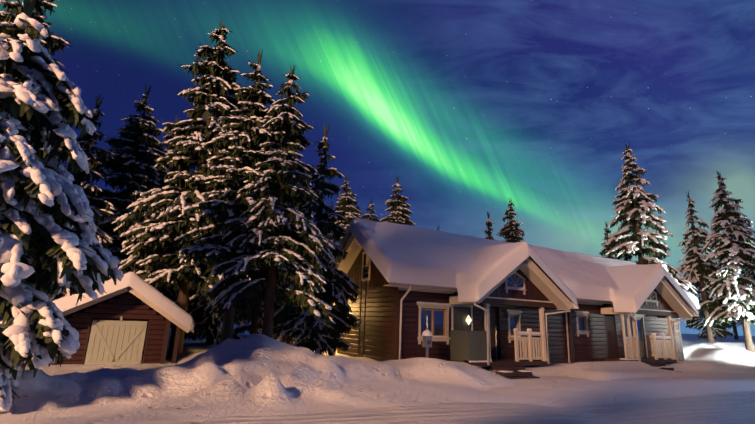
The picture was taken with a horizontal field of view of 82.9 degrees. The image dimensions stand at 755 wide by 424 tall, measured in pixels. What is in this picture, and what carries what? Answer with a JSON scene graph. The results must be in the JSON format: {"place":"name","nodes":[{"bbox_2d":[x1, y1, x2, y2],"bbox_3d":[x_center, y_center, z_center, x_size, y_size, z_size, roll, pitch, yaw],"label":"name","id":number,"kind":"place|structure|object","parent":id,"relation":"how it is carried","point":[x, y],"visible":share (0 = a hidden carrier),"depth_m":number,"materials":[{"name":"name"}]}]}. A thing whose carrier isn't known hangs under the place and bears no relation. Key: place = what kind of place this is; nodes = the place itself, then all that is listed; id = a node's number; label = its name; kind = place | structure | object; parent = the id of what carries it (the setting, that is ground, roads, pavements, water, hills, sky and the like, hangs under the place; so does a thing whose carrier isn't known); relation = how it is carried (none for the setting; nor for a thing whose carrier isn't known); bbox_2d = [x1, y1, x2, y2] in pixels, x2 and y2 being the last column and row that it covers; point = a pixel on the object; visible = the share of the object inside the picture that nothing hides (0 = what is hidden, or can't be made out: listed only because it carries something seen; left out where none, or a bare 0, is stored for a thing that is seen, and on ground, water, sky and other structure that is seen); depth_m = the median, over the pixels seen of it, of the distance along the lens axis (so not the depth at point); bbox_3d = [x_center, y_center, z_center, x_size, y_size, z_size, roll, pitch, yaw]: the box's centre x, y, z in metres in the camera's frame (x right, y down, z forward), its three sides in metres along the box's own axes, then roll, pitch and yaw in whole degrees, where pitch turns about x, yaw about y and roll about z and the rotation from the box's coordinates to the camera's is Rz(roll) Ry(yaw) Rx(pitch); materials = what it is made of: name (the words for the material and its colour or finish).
{"place":"outdoors","nodes":[
{"label":"outdoors","id":0,"kind":"place"},
{"bbox_2d":[52,272,193,332],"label":"roof snow","id":1,"kind":"structure","parent":0,"point":[145,289],"depth_m":14.48,"materials":[{"name":"white snow"}]},
{"bbox_2d":[0,322,754,423],"bbox_3d":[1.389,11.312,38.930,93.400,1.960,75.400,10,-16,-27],"label":"snow ground","id":2,"kind":"structure","parent":0,"point":[249,378],"depth_m":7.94,"materials":[{"name":"white snow"}]},
{"bbox_2d":[0,0,72,161],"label":"spruce tree","id":3,"kind":"object","parent":2,"relation":"on","point":[52,43],"visible":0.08,"depth_m":16.95,"materials":[{"name":"green plant"}]},
{"bbox_2d":[0,0,123,411],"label":"spruce tree","id":4,"kind":"object","parent":2,"relation":"on","point":[49,242],"visible":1,"depth_m":6.63,"materials":[{"name":"green plant"}]},
{"bbox_2d":[35,94,119,336],"bbox_3d":[-12.845,0.631,18.126,4.752,12.495,4.274,-11,-19,41],"label":"spruce tree","id":5,"kind":"object","parent":2,"relation":"on","point":[102,209],"visible":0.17,"depth_m":18.62,"materials":[{"name":"green plant"}]},
{"bbox_2d":[51,286,189,364],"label":"shed","id":6,"kind":"structure","parent":2,"relation":"on","point":[128,325],"depth_m":14.67,"materials":[{"name":"paint"}]},
{"bbox_2d":[93,82,168,273],"bbox_3d":[-13.190,0.294,22.195,4.691,15.300,5.812,6,-15,-16],"label":"spruce tree","id":7,"kind":"object","parent":2,"relation":"on","point":[136,177],"visible":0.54,"depth_m":22.13,"materials":[{"name":"green plant"}]},
{"bbox_2d":[121,115,188,326],"bbox_3d":[-13.393,1.259,26.189,5.648,15.607,5.812,-2,-15,14],"label":"spruce tree","id":8,"kind":"object","parent":2,"relation":"on","point":[169,292],"visible":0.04,"depth_m":26.20,"materials":[{"name":"green plant"}]},
{"bbox_2d":[92,18,252,358],"bbox_3d":[-7.878,-1.370,18.807,6.120,16.431,5.946,-5,-16,27],"label":"spruce tree","id":9,"kind":"object","parent":2,"relation":"on","point":[155,225],"visible":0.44,"depth_m":17.53,"materials":[{"name":"green plant"}]},
{"bbox_2d":[170,258,250,344],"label":"spruce tree","id":10,"kind":"object","parent":2,"relation":"on","point":[206,324],"visible":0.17,"depth_m":20.91,"materials":[{"name":"green plant"}]},
{"bbox_2d":[174,49,300,343],"bbox_3d":[-4.179,-0.305,13.598,3.299,10.760,4.087,-10,-19,39],"label":"spruce tree","id":11,"kind":"object","parent":2,"relation":"on","point":[223,211],"visible":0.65,"depth_m":12.84,"materials":[{"name":"green plant"}]},
{"bbox_2d":[233,298,263,334],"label":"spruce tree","id":12,"kind":"object","parent":2,"relation":"on","point":[244,328],"visible":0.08,"depth_m":33.67,"materials":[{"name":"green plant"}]},
{"bbox_2d":[203,64,335,337],"bbox_3d":[-2.968,-0.099,13.073,3.670,9.855,3.566,-10,-19,40],"label":"spruce tree","id":13,"kind":"object","parent":2,"relation":"on","point":[292,230],"visible":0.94,"depth_m":12.43,"materials":[{"name":"green plant"}]},
{"bbox_2d":[259,286,280,315],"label":"spruce tree","id":14,"kind":"object","parent":2,"relation":"on","point":[261,311],"visible":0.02,"depth_m":33.69,"materials":[{"name":"green plant"}]},
{"bbox_2d":[250,202,295,333],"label":"spruce tree","id":15,"kind":"object","parent":2,"relation":"on","point":[254,324],"depth_m":23.26,"materials":[{"name":"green plant"}]},
{"bbox_2d":[260,183,313,342],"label":"spruce tree","id":16,"kind":"object","parent":2,"relation":"on","point":[275,307],"visible":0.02,"depth_m":22.98,"materials":[{"name":"green plant"}]},
{"bbox_2d":[272,279,304,344],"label":"spruce tree","id":17,"kind":"object","parent":2,"relation":"on","point":[285,339],"visible":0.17,"depth_m":19.41,"materials":[{"name":"green plant"}]},
{"bbox_2d":[272,125,361,355],"bbox_3d":[-2.423,1.166,17.048,3.531,10.323,3.926,-4,-15,21],"label":"spruce tree","id":18,"kind":"object","parent":2,"relation":"on","point":[317,334],"visible":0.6,"depth_m":16.45,"materials":[{"name":"green plant"}]},
{"bbox_2d":[328,201,335,243],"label":"spruce tree","id":19,"kind":"object","parent":2,"relation":"on","point":[333,241],"depth_m":44.19,"materials":[{"name":"green plant"}]},
{"bbox_2d":[324,173,363,337],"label":"spruce tree","id":20,"kind":"object","parent":2,"relation":"on","point":[343,207],"visible":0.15,"depth_m":27.56,"materials":[{"name":"green plant"}]},
{"bbox_2d":[334,193,359,243],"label":"spruce tree","id":21,"kind":"object","parent":2,"relation":"on","point":[353,197],"visible":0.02,"depth_m":44.79,"materials":[{"name":"green plant"}]},
{"bbox_2d":[361,199,379,221],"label":"spruce tree","id":22,"kind":"object","parent":2,"relation":"on","point":[371,216],"visible":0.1,"depth_m":34.63,"materials":[{"name":"green plant"}]},
{"bbox_2d":[379,175,415,225],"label":"spruce tree","id":23,"kind":"object","parent":2,"relation":"on","point":[399,214],"visible":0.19,"depth_m":30.62,"materials":[{"name":"green plant"}]},
{"bbox_2d":[422,330,432,357],"bbox_3d":[1.641,4.635,14.143,0.380,1.440,0.300,10,-16,-27],"label":"heater post","id":24,"kind":"object","parent":2,"relation":"on","point":[427,335],"visible":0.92,"depth_m":14.16,"materials":[{"name":"grey metal"}]},
{"bbox_2d":[483,212,498,240],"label":"spruce tree","id":25,"kind":"object","parent":2,"relation":"on","point":[489,223],"visible":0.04,"depth_m":33.43,"materials":[{"name":"green plant"}]},
{"bbox_2d":[496,199,528,244],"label":"spruce tree","id":26,"kind":"object","parent":2,"relation":"on","point":[511,231],"visible":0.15,"depth_m":30.88,"materials":[{"name":"green plant"}]},
{"bbox_2d":[333,235,693,378],"bbox_3d":[7.145,4.861,21.582,19.070,5.399,9.815,10,-16,-27],"label":"cabin","id":27,"kind":"object","parent":2,"relation":"on","point":[516,320],"visible":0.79,"depth_m":16.86,"materials":[{"name":"brown wood"}]},
{"bbox_2d":[331,218,699,316],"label":"snowy roof","id":28,"kind":"structure","parent":27,"relation":"on","point":[472,269],"depth_m":17.37,"materials":[{"name":"white snow"}]},
{"bbox_2d":[599,221,614,258],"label":"spruce tree","id":29,"kind":"object","parent":2,"relation":"on","point":[607,249],"visible":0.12,"depth_m":38.17,"materials":[{"name":"green plant"}]},
{"bbox_2d":[603,144,698,318],"bbox_3d":[17.724,2.102,28.572,5.315,14.608,5.527,-12,-20,43],"label":"spruce tree","id":30,"kind":"object","parent":2,"relation":"on","point":[633,212],"visible":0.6,"depth_m":28.49,"materials":[{"name":"green plant"}]},
{"bbox_2d":[677,191,722,341],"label":"spruce tree","id":31,"kind":"object","parent":2,"relation":"on","point":[695,268],"visible":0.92,"depth_m":28.48,"materials":[{"name":"green plant"}]},
{"bbox_2d":[684,226,737,339],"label":"spruce tree","id":32,"kind":"object","parent":2,"relation":"on","point":[719,330],"visible":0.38,"depth_m":40.57,"materials":[{"name":"green plant"}]},
{"bbox_2d":[698,172,754,352],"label":"spruce tree","id":33,"kind":"object","parent":2,"relation":"on","point":[736,254],"visible":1,"depth_m":24.98,"materials":[{"name":"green plant"}]},
{"bbox_2d":[715,259,738,339],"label":"spruce tree","id":34,"kind":"object","parent":2,"relation":"on","point":[735,332],"visible":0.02,"depth_m":49.50,"materials":[{"name":"green plant"}]},
{"bbox_2d":[735,224,754,326],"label":"spruce tree","id":35,"kind":"object","parent":2,"relation":"on","point":[749,273],"visible":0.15,"depth_m":48.89,"materials":[{"name":"green plant"}]},
{"bbox_2d":[0,0,754,335],"label":"sky","id":36,"kind":"structure","parent":0,"point":[475,107],"materials":[{"name":"blue"}]}
]}

